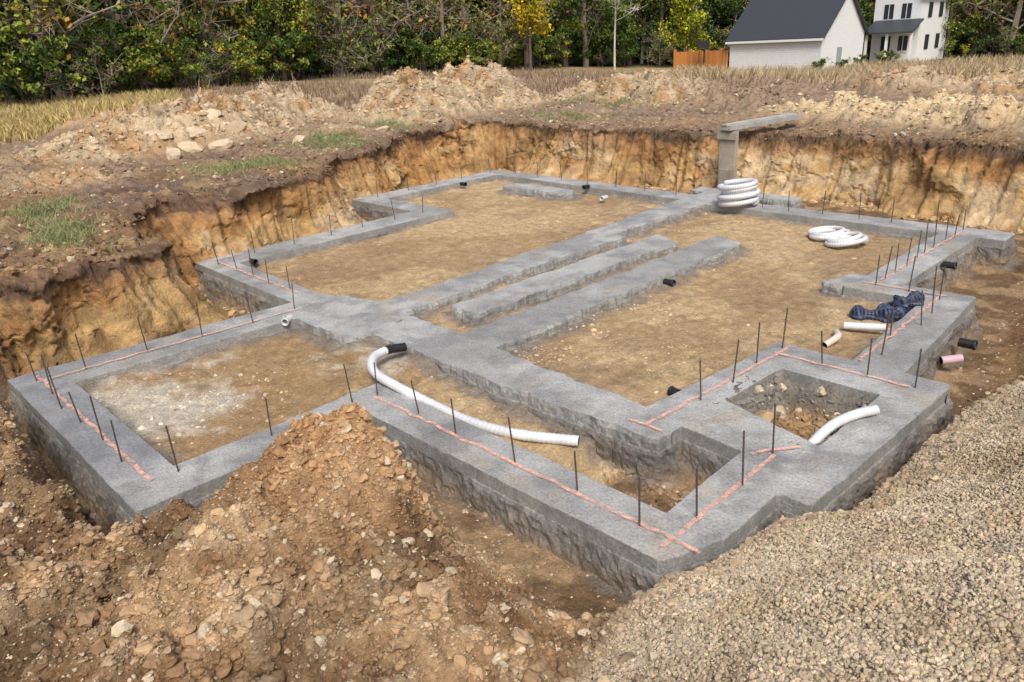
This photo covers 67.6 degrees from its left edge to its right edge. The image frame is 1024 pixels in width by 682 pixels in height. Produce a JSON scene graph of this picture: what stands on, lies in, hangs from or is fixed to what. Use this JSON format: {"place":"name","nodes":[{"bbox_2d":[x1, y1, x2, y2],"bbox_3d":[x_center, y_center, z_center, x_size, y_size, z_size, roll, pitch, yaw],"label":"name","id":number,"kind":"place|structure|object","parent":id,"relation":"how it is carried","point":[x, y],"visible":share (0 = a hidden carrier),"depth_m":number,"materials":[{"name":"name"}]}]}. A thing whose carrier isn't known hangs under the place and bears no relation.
{"place":"outdoors","nodes":[
{"label":"outdoors","id":0,"kind":"place"},
{"bbox_2d":[0,0,1023,681],"bbox_3d":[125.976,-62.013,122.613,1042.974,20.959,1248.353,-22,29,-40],"label":"ground","id":1,"kind":"structure","parent":0,"point":[748,288],"depth_m":8.98,"materials":[{"name":"soil"}]},
{"bbox_2d":[0,190,107,225],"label":"grass tuft","id":2,"kind":"object","parent":1,"relation":"on","point":[45,207],"visible":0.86,"depth_m":12.38,"materials":[{"name":"green plant"}]},
{"bbox_2d":[0,213,120,252],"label":"grass tuft","id":3,"kind":"object","parent":1,"relation":"on","point":[77,230],"visible":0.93,"depth_m":10.98,"materials":[{"name":"green plant"}]},
{"bbox_2d":[0,88,183,142],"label":"dry grass meadow","id":4,"kind":"structure","parent":1,"relation":"on","point":[36,118],"depth_m":28.34,"materials":[{"name":"beige plant"}]},
{"bbox_2d":[88,234,125,254],"bbox_3d":[-5.352,-1.176,10.410,0.508,0.639,1.119,0,22,9],"label":"grass tuft","id":5,"kind":"object","parent":1,"relation":"on","point":[108,247],"visible":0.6,"depth_m":10.12,"materials":[{"name":"green plant"}]},
{"bbox_2d":[155,152,311,184],"bbox_3d":[-5.614,-3.272,16.248,3.630,1.376,3.566,3,22,15],"label":"grass tuft","id":6,"kind":"object","parent":1,"relation":"on","point":[260,162],"visible":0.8,"depth_m":15.73,"materials":[{"name":"green plant"}]},
{"bbox_2d":[144,108,389,159],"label":"limestone slabs","id":7,"kind":"structure","parent":1,"relation":"on","point":[172,153],"depth_m":18.86,"materials":[{"name":"beige stone"}]},
{"bbox_2d":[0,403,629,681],"bbox_3d":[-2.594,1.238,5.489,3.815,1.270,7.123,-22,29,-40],"label":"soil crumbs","id":8,"kind":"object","parent":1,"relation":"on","point":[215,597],"visible":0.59,"depth_m":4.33,"materials":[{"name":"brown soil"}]},
{"bbox_2d":[0,400,633,681],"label":"soil clods","id":9,"kind":"object","parent":1,"relation":"on","point":[190,642],"visible":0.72,"depth_m":4.43,"materials":[{"name":"brown soil"}]},
{"bbox_2d":[269,127,378,152],"bbox_3d":[-4.638,-4.600,19.463,2.859,1.652,3.038,-22,29,-40],"label":"grass tuft","id":10,"kind":"object","parent":1,"relation":"on","point":[335,138],"visible":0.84,"depth_m":19.22,"materials":[{"name":"green plant"}]},
{"bbox_2d":[348,109,428,129],"bbox_3d":[-3.796,-6.175,21.577,2.330,0.600,2.979,-22,29,-40],"label":"grass tuft","id":11,"kind":"object","parent":1,"relation":"on","point":[382,123],"visible":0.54,"depth_m":21.55,"materials":[{"name":"green plant"}]},
{"bbox_2d":[367,343,579,446],"bbox_3d":[-0.549,0.550,7.474,0.742,0.360,2.719,-22,29,-40],"label":"corrugated drain pipe","id":12,"kind":"object","parent":1,"relation":"on","point":[486,426],"visible":0.89,"depth_m":7.16,"materials":[{"name":"white plastic"}]},
{"bbox_2d":[180,62,775,109],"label":"weeds","id":13,"kind":"object","parent":1,"relation":"on","point":[346,99],"visible":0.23,"depth_m":41.79,"materials":[{"name":"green plant"}]},
{"bbox_2d":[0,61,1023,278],"bbox_3d":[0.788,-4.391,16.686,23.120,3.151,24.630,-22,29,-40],"label":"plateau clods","id":14,"kind":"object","parent":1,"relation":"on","point":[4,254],"visible":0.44,"depth_m":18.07,"materials":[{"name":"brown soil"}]},
{"bbox_2d":[0,117,1023,378],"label":"excavation wall","id":15,"kind":"structure","parent":1,"relation":"on","point":[102,313],"depth_m":14.68,"materials":[{"name":"brown soil"}]},
{"bbox_2d":[2,118,1023,303],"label":"hanging roots","id":16,"kind":"object","parent":15,"relation":"hanging from","point":[795,139],"visible":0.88,"depth_m":15.73,"materials":[{"name":"brown plant"}]},
{"bbox_2d":[0,0,1023,106],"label":"forest undergrowth","id":17,"kind":"object","parent":1,"relation":"on","point":[85,67],"visible":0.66,"depth_m":59.95,"materials":[{"name":"green plant"}]},
{"bbox_2d":[0,0,1023,104],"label":"forest","id":18,"kind":"object","parent":1,"relation":"on","point":[61,18],"visible":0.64,"depth_m":67.49,"materials":[{"name":"green plant"}]},
{"bbox_2d":[0,55,1023,256],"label":"spoil rubble","id":19,"kind":"object","parent":1,"relation":"on","point":[33,252],"visible":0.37,"depth_m":22.61,"materials":[{"name":"brown stone"}]},
{"bbox_2d":[7,170,1017,598],"bbox_3d":[-0.090,-0.982,12.010,13.438,0.622,13.418,-22,29,-40],"label":"concrete footing","id":20,"kind":"object","parent":1,"relation":"on","point":[849,466],"visible":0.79,"depth_m":7.38,"materials":[{"name":"grey concrete"}]},
{"bbox_2d":[249,258,257,264],"bbox_3d":[-4.326,-1.328,12.764,0.170,0.098,0.101,14,28,38],"label":"pipe sleeve","id":21,"kind":"object","parent":20,"relation":"attached to","point":[254,261],"visible":0.94,"depth_m":12.74,"materials":[{"name":"black plastic"}]},
{"bbox_2d":[281,315,292,325],"bbox_3d":[-2.876,-0.267,9.793,0.101,0.098,0.170,0,22,9],"label":"pipe sleeve","id":22,"kind":"object","parent":20,"relation":"attached to","point":[288,318],"visible":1,"depth_m":9.75,"materials":[{"name":"white plastic"}]},
{"bbox_2d":[26,156,966,525],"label":"rebar stakes","id":23,"kind":"object","parent":20,"relation":"in","point":[508,418],"visible":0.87,"depth_m":7.62,"materials":[{"name":"metal"}]},
{"bbox_2d":[36,230,964,550],"bbox_3d":[0.733,-0.107,8.813,12.139,0.012,8.119,-1,22,5],"label":"layout marking","id":24,"kind":"object","parent":20,"relation":"on","point":[666,542],"visible":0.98,"depth_m":6.81,"materials":[{"name":"paint"}]},
{"bbox_2d":[582,184,589,189],"bbox_3d":[1.656,-3.450,17.114,0.170,0.098,0.101,-22,29,-40],"label":"pipe sleeve","id":25,"kind":"object","parent":20,"relation":"attached to","point":[587,186],"visible":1,"depth_m":17.09,"materials":[{"name":"black plastic"}]},
{"bbox_2d":[717,178,760,206],"bbox_3d":[4.281,-2.802,14.469,0.824,0.520,0.804,-22,29,-40],"label":"coiled drain pipe","id":26,"kind":"object","parent":20,"relation":"on","point":[740,192],"visible":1,"depth_m":14.20,"materials":[{"name":"white plastic"}]},
{"bbox_2d":[808,405,879,443],"bbox_3d":[2.751,0.761,6.465,0.902,0.254,0.138,-14,24,-26],"label":"bent drain pipe","id":27,"kind":"object","parent":20,"relation":"on","point":[823,432],"visible":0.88,"depth_m":6.45,"materials":[{"name":"white plastic"}]},
{"bbox_2d":[892,290,924,309],"bbox_3d":[4.718,-0.497,9.085,0.400,0.185,0.243,-12,23,-20],"label":"netting sack","id":28,"kind":"object","parent":20,"relation":"on","point":[912,299],"visible":0.93,"depth_m":9.04,"materials":[{"name":"blue fabric"}]},
{"bbox_2d":[942,261,956,269],"bbox_3d":[6.069,-1.053,10.611,0.101,0.098,0.170,-22,29,-40],"label":"pipe sleeve","id":29,"kind":"object","parent":20,"relation":"attached to","point":[951,265],"visible":0.99,"depth_m":10.58,"materials":[{"name":"black plastic"}]},
{"bbox_2d":[939,354,963,364],"bbox_3d":[4.654,0.195,8.102,0.221,0.110,0.090,-3,22,2],"label":"pvc pipe","id":30,"kind":"object","parent":20,"relation":"attached to","point":[952,359],"visible":1,"depth_m":8.07,"materials":[{"name":"pink plastic"}]},
{"bbox_2d":[3,182,1023,610],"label":"pit floor stones","id":31,"kind":"object","parent":1,"relation":"on","point":[507,566],"visible":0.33,"depth_m":8.03,"materials":[{"name":"beige stone"}]},
{"bbox_2d":[4,168,1023,403],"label":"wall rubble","id":32,"kind":"object","parent":1,"relation":"on","point":[1018,230],"depth_m":15.40,"materials":[{"name":"brown soil"}]},
{"bbox_2d":[503,0,553,70],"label":"yellow maple tree","id":33,"kind":"object","parent":1,"relation":"on","point":[530,10],"visible":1,"depth_m":71.70,"materials":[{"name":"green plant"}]},
{"bbox_2d":[511,107,640,122],"bbox_3d":[1.600,-6.530,22.346,1.807,0.549,5.640,-22,29,-40],"label":"grass tuft","id":34,"kind":"object","parent":1,"relation":"on","point":[584,116],"visible":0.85,"depth_m":22.27,"materials":[{"name":"plant"}]},
{"bbox_2d":[514,296,688,367],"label":"limestone chips","id":35,"kind":"object","parent":1,"relation":"on","point":[571,351],"visible":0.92,"depth_m":9.18,"materials":[{"name":"beige stone"}]},
{"bbox_2d":[600,195,607,200],"bbox_3d":[1.931,-3.010,16.070,0.170,0.098,0.101,-22,29,-40],"label":"pipe sleeve","id":36,"kind":"object","parent":1,"relation":"on","point":[604,197],"visible":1,"depth_m":16.05,"materials":[{"name":"white plastic"}]},
{"bbox_2d":[550,86,668,111],"bbox_3d":[3.123,-7.998,24.867,1.995,0.874,6.202,-22,29,-40],"label":"grass tuft","id":37,"kind":"object","parent":1,"relation":"on","point":[620,101],"visible":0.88,"depth_m":24.57,"materials":[{"name":"green plant"}]},
{"bbox_2d":[593,0,649,69],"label":"birch tree","id":38,"kind":"object","parent":1,"relation":"on","point":[625,6],"visible":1,"depth_m":77.91,"materials":[{"name":"white plant"}]},
{"bbox_2d":[602,467,689,511],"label":"trench clods","id":39,"kind":"object","parent":1,"relation":"on","point":[668,497],"visible":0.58,"depth_m":6.35,"materials":[{"name":"brown soil"}]},
{"bbox_2d":[663,278,675,286],"bbox_3d":[2.186,-0.817,10.662,0.101,0.098,0.170,-22,29,-40],"label":"pipe sleeve","id":40,"kind":"object","parent":1,"relation":"on","point":[670,282],"visible":1,"depth_m":10.64,"materials":[{"name":"black plastic"}]},
{"bbox_2d":[667,386,680,395],"bbox_3d":[1.589,0.501,7.477,0.101,0.098,0.100,-19,27,-35],"label":"pipe sleeve","id":41,"kind":"object","parent":1,"relation":"on","point":[671,390],"visible":0.76,"depth_m":7.46,"materials":[{"name":"black plastic"}]},
{"bbox_2d":[655,0,716,51],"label":"lime yellow tree","id":42,"kind":"object","parent":1,"relation":"on","point":[681,13],"visible":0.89,"depth_m":82.14,"materials":[{"name":"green plant"}]},
{"bbox_2d":[673,48,727,69],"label":"wooden fence","id":43,"kind":"object","parent":1,"relation":"on","point":[714,58],"visible":0.62,"depth_m":79.17,"materials":[{"name":"orange wood"}]},
{"bbox_2d":[697,40,709,65],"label":"sign","id":44,"kind":"object","parent":1,"relation":"on","point":[704,45],"visible":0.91,"depth_m":77.50,"materials":[{"name":"grey metal"}]},
{"bbox_2d":[720,113,801,130],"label":"concrete lintel","id":45,"kind":"structure","parent":1,"relation":"on","point":[737,125],"depth_m":17.32,"materials":[{"name":"grey concrete"}]},
{"bbox_2d":[503,375,1023,681],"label":"gravel","id":46,"kind":"structure","parent":1,"relation":"on","point":[950,557],"depth_m":3.69,"materials":[{"name":"beige gravel"}]},
{"bbox_2d":[755,410,776,423],"bbox_3d":[2.305,0.736,7.081,0.231,0.205,0.290,-9,22,-15],"label":"boulder","id":47,"kind":"object","parent":1,"relation":"on","point":[766,415],"visible":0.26,"depth_m":7.00,"materials":[{"name":"beige stone"}]},
{"bbox_2d":[729,0,863,71],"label":"garage walls","id":48,"kind":"structure","parent":1,"relation":"on","point":[846,32],"depth_m":73.02,"materials":[{"name":"white paint"}]},
{"bbox_2d":[725,38,841,65],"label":"trim","id":49,"kind":"structure","parent":48,"relation":"attached to","point":[838,54],"depth_m":72.77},
{"bbox_2d":[725,0,868,41],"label":"garage roof","id":50,"kind":"structure","parent":48,"relation":"on","point":[761,20],"depth_m":73.38,"materials":[{"name":"grey"}]},
{"bbox_2d":[737,372,869,442],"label":"sump clods","id":51,"kind":"object","parent":1,"relation":"on","point":[784,419],"visible":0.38,"depth_m":7.22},
{"bbox_2d":[808,226,849,239],"bbox_3d":[5.221,-1.774,12.572,0.665,0.191,0.646,-22,29,-40],"label":"coiled drain pipe","id":52,"kind":"object","parent":1,"relation":"on","point":[822,233],"visible":0.91,"depth_m":12.49,"materials":[{"name":"white plastic"}]},
{"bbox_2d":[823,329,841,347],"bbox_3d":[3.567,-0.034,8.469,0.148,0.125,0.434,14,27,36],"label":"pvc pipe","id":53,"kind":"object","parent":1,"relation":"on","point":[835,337],"visible":0.98,"depth_m":8.38,"materials":[{"name":"white plastic"}]},
{"bbox_2d":[824,231,868,246],"bbox_3d":[5.293,-1.605,12.100,0.665,0.235,0.629,-22,29,-40],"label":"coiled drain pipe","id":54,"kind":"object","parent":1,"relation":"on","point":[851,238],"visible":1,"depth_m":11.91,"materials":[{"name":"white plastic"}]},
{"bbox_2d":[844,322,885,330],"bbox_3d":[3.996,-0.163,8.667,0.432,0.104,0.089,7,24,24],"label":"pvc pipe","id":55,"kind":"object","parent":1,"relation":"on","point":[864,326],"visible":1,"depth_m":8.63,"materials":[{"name":"white plastic"}]},
{"bbox_2d":[849,305,897,322],"bbox_3d":[4.300,-0.341,9.071,0.550,0.191,0.296,3,23,16],"label":"netting sack","id":56,"kind":"object","parent":1,"relation":"on","point":[861,313],"visible":0.93,"depth_m":9.02,"materials":[{"name":"blue plastic"}]},
{"bbox_2d":[876,302,907,319],"bbox_3d":[4.520,-0.369,9.062,0.285,0.143,0.349,-9,22,-15],"label":"netting sack","id":57,"kind":"object","parent":1,"relation":"on","point":[901,312],"visible":0.45,"depth_m":8.93,"materials":[{"name":"blue fabric"}]},
{"bbox_2d":[862,18,923,62],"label":"porch","id":58,"kind":"object","parent":1,"relation":"on","point":[888,27],"visible":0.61,"depth_m":75.76,"materials":[{"name":"grey"}]},
{"bbox_2d":[869,0,950,64],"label":"walls","id":59,"kind":"structure","parent":1,"relation":"on","point":[932,26],"depth_m":77.52,"materials":[{"name":"white paint"}]},
{"bbox_2d":[879,2,943,51],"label":"windows","id":60,"kind":"structure","parent":59,"relation":"attached to","point":[905,14],"depth_m":77.08,"materials":[{"name":"black glass"}]},
{"bbox_2d":[957,338,977,349],"bbox_3d":[4.997,0.030,8.387,0.112,0.109,0.170,-22,29,-40],"label":"pipe sleeve","id":61,"kind":"object","parent":1,"relation":"on","point":[968,343],"visible":1,"depth_m":8.36,"materials":[{"name":"black plastic"}]},
{"bbox_2d":[717,130,738,184],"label":"concrete pier","id":62,"kind":"structure","parent":0,"point":[728,155],"depth_m":17.08,"materials":[{"name":"grey concrete"}]},
{"bbox_2d":[669,52,1023,85],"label":"dry grass field","id":63,"kind":"structure","parent":0,"point":[973,67],"depth_m":43.70,"materials":[{"name":"beige plant"}]},
{"bbox_2d":[811,56,830,70],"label":"garden shrub","id":64,"kind":"object","parent":63,"relation":"on","point":[821,62],"visible":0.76,"depth_m":69.42,"materials":[{"name":"green plant"}]},
{"bbox_2d":[831,59,849,67],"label":"garden shrub","id":65,"kind":"object","parent":63,"relation":"on","point":[845,61],"visible":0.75,"depth_m":71.54,"materials":[{"name":"green plant"}]},
{"bbox_2d":[850,53,867,64],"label":"garden shrub","id":66,"kind":"object","parent":63,"relation":"on","point":[863,57],"visible":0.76,"depth_m":73.65,"materials":[{"name":"green plant"}]},
{"bbox_2d":[873,48,900,63],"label":"garden shrub","id":67,"kind":"object","parent":63,"relation":"on","point":[890,54],"visible":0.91,"depth_m":73.14,"materials":[{"name":"green plant"}]}
]}

